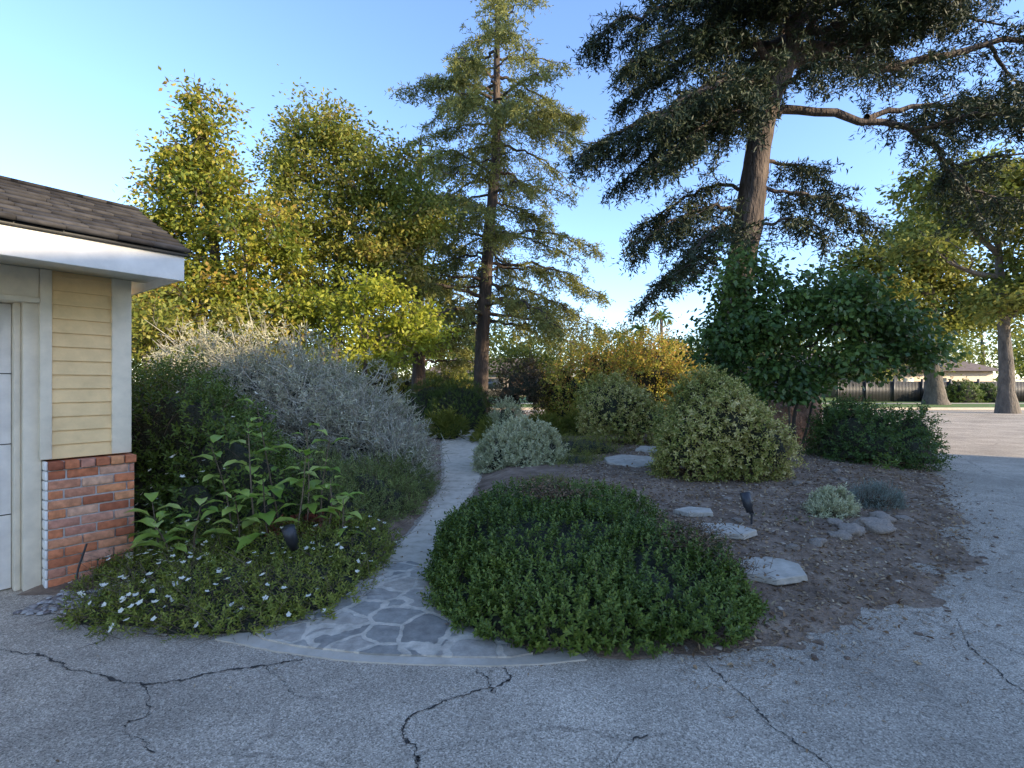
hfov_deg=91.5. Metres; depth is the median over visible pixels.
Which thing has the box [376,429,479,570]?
garden path
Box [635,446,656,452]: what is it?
stepping stone
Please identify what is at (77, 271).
garage
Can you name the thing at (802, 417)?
trunk
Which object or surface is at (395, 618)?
flagstone path
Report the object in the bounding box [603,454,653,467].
stepping stone
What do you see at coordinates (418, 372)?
conifer tree
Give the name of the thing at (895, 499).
lavender plant
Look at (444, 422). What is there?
strap leaf plant
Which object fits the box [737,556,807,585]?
stepping stone
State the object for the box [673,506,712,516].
stepping stone
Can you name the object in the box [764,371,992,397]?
walls
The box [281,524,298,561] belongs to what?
landscape spotlight
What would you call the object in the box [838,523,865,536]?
rock
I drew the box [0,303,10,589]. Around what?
garage door
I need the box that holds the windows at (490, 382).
[488,378,541,388]
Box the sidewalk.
[493,403,1023,403]
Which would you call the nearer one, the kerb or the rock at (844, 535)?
the rock at (844, 535)
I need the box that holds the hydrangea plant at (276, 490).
[125,398,366,559]
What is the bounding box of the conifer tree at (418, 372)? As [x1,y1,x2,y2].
[342,135,493,396]
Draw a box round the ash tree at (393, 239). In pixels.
[240,64,467,394]
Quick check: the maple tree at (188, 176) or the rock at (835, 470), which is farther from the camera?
the maple tree at (188, 176)
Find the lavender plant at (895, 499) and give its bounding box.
[844,478,909,511]
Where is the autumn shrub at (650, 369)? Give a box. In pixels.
[528,307,710,431]
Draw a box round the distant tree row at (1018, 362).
[131,310,1023,381]
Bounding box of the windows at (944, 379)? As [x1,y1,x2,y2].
[775,378,946,389]
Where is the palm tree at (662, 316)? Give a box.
[628,308,674,346]
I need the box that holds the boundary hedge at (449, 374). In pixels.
[139,358,473,409]
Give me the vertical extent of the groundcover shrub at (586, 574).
0.797 m
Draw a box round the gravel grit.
[22,609,996,763]
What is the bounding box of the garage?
[0,175,190,590]
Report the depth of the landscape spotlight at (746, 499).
5.01 m
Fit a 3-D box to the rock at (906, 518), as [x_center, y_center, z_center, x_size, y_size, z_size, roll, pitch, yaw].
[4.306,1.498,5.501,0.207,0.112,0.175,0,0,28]
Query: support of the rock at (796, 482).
on the garden bed soil
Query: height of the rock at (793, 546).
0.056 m
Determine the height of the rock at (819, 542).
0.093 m
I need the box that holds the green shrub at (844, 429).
[798,392,961,472]
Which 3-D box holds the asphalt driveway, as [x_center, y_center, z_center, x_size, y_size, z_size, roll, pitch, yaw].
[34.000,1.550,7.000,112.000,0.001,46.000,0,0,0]
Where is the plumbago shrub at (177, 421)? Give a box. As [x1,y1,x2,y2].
[129,344,320,551]
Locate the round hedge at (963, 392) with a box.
[921,376,997,402]
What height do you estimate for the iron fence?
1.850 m
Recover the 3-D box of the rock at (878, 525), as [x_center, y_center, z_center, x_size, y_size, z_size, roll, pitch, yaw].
[3.621,1.426,4.997,0.350,0.168,0.304,0,0,43]
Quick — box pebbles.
[13,586,135,615]
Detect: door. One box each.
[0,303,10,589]
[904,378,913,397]
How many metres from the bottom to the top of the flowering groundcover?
0.583 m
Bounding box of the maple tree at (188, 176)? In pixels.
[112,66,353,361]
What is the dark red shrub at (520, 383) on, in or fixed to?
on the garden bed soil
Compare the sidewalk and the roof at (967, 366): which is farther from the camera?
the roof at (967, 366)
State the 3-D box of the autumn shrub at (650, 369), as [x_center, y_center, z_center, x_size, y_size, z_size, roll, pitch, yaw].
[3.626,-0.274,15.621,6.329,4.446,4.416,0,0,0]
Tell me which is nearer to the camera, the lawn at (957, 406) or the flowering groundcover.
the flowering groundcover
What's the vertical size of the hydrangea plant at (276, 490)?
1.372 m
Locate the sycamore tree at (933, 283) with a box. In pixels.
[803,201,1020,404]
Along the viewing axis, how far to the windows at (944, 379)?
53.97 m
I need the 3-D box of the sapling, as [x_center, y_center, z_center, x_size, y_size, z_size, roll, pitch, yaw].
[6.054,1.264,8.086,0.356,0.333,0.378,0,0,28]
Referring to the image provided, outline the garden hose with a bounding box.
[75,544,96,593]
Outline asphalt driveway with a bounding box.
[0,410,1023,767]
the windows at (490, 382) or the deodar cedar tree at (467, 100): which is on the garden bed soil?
the deodar cedar tree at (467, 100)
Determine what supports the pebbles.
on the garden bed soil
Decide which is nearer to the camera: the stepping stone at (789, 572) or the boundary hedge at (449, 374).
the stepping stone at (789, 572)
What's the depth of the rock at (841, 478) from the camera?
7.38 m
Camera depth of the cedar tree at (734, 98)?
12.38 m
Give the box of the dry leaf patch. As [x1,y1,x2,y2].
[484,471,779,590]
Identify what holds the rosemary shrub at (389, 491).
on the garden bed soil
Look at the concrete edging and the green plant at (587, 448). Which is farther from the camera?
the green plant at (587, 448)
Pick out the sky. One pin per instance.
(78, 78)
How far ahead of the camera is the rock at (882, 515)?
5.29 m
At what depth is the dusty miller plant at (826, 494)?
5.42 m
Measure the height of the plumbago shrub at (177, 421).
2.278 m
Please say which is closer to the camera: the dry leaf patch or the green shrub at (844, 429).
the dry leaf patch
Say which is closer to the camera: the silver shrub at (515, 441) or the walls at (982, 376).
the silver shrub at (515, 441)
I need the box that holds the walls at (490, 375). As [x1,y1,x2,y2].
[431,373,569,395]
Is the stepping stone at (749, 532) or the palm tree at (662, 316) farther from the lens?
the palm tree at (662, 316)
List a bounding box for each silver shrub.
[468,412,573,473]
[483,395,529,440]
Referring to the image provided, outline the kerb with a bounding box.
[500,408,1023,409]
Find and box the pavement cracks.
[0,582,1023,767]
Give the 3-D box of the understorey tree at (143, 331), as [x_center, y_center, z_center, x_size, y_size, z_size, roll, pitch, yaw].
[-8.196,-0.838,11.397,7.904,4.978,5.361,0,0,0]
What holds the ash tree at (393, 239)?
on the garden bed soil
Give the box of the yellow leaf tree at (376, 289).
[260,260,464,397]
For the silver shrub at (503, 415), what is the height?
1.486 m
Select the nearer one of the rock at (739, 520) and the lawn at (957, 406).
the rock at (739, 520)
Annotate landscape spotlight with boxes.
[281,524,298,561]
[739,492,753,523]
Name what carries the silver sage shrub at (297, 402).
on the garden bed soil
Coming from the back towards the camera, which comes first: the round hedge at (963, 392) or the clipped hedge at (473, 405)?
the round hedge at (963, 392)
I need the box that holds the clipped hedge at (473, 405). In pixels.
[401,376,493,428]
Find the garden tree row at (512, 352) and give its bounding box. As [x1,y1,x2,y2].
[131,278,997,400]
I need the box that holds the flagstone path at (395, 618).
[255,561,532,657]
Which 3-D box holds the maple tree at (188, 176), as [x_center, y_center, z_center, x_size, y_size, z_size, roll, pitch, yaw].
[-7.683,-3.232,13.115,7.296,9.808,4.403,0,0,0]
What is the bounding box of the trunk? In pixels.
[758,390,821,444]
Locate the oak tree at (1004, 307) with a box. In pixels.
[868,142,1023,413]
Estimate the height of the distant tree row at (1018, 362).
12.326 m
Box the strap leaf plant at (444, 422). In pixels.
[420,407,606,442]
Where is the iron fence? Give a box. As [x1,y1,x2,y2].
[836,379,1023,401]
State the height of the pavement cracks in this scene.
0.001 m
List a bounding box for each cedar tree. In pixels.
[348,0,615,410]
[554,0,1023,382]
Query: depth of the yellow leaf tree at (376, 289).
12.97 m
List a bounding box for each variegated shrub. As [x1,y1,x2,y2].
[573,369,663,444]
[644,361,809,483]
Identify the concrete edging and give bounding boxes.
[215,632,586,666]
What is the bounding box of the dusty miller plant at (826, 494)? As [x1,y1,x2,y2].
[800,482,863,520]
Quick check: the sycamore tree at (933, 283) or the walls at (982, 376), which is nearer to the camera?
the sycamore tree at (933, 283)
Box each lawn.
[489,396,1023,402]
[490,404,1023,407]
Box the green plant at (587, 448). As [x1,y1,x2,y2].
[508,430,630,485]
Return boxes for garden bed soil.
[9,412,988,660]
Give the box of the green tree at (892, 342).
[672,240,984,448]
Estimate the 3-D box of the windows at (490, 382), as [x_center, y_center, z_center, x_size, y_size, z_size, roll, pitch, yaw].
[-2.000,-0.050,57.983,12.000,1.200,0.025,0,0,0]
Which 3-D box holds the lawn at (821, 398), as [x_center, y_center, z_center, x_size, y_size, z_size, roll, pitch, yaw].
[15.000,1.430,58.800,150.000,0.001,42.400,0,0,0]
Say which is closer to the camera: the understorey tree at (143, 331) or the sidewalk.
the understorey tree at (143, 331)
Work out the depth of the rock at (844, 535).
4.67 m
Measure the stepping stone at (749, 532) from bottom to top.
0.055 m
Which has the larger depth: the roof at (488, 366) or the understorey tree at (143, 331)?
the roof at (488, 366)
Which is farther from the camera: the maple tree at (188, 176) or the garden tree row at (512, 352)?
the garden tree row at (512, 352)
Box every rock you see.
[730,517,743,522]
[786,543,800,549]
[792,481,801,485]
[808,537,827,546]
[827,518,842,526]
[827,530,852,541]
[831,468,840,473]
[837,477,847,480]
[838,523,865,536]
[853,517,895,534]
[868,511,896,522]
[872,547,884,553]
[892,515,914,521]
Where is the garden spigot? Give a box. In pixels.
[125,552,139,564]
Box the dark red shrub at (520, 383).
[485,354,562,416]
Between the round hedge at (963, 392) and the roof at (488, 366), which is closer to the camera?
the round hedge at (963, 392)
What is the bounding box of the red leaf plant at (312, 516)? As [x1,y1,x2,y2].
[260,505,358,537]
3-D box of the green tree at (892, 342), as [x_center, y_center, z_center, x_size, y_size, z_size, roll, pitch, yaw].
[6.428,-0.710,10.408,5.986,4.634,3.013,0,0,0]
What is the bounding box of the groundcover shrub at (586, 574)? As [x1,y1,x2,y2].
[416,476,775,659]
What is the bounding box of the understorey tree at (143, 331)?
[131,280,317,380]
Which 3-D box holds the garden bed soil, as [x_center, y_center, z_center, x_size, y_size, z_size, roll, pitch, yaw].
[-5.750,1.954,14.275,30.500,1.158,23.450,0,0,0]
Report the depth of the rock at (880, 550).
4.47 m
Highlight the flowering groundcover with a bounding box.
[23,504,412,649]
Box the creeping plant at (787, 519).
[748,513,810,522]
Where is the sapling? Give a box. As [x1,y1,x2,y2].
[872,452,899,469]
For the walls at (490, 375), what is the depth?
58.00 m
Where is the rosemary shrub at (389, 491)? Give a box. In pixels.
[279,432,445,538]
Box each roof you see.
[425,358,573,373]
[749,353,997,370]
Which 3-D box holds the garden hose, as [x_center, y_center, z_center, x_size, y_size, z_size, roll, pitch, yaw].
[-3.090,1.371,3.687,0.371,0.326,0.129,0,0,14]
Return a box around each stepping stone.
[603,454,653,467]
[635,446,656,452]
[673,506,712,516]
[684,522,757,539]
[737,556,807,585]
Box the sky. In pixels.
[0,0,1023,381]
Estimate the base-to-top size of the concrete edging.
0.018 m
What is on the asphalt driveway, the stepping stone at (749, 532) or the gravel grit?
the gravel grit
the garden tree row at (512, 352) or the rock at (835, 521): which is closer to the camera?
the rock at (835, 521)
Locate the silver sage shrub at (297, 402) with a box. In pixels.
[134,301,457,493]
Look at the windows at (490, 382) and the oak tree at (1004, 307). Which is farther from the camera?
the windows at (490, 382)
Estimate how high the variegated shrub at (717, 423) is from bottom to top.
2.003 m

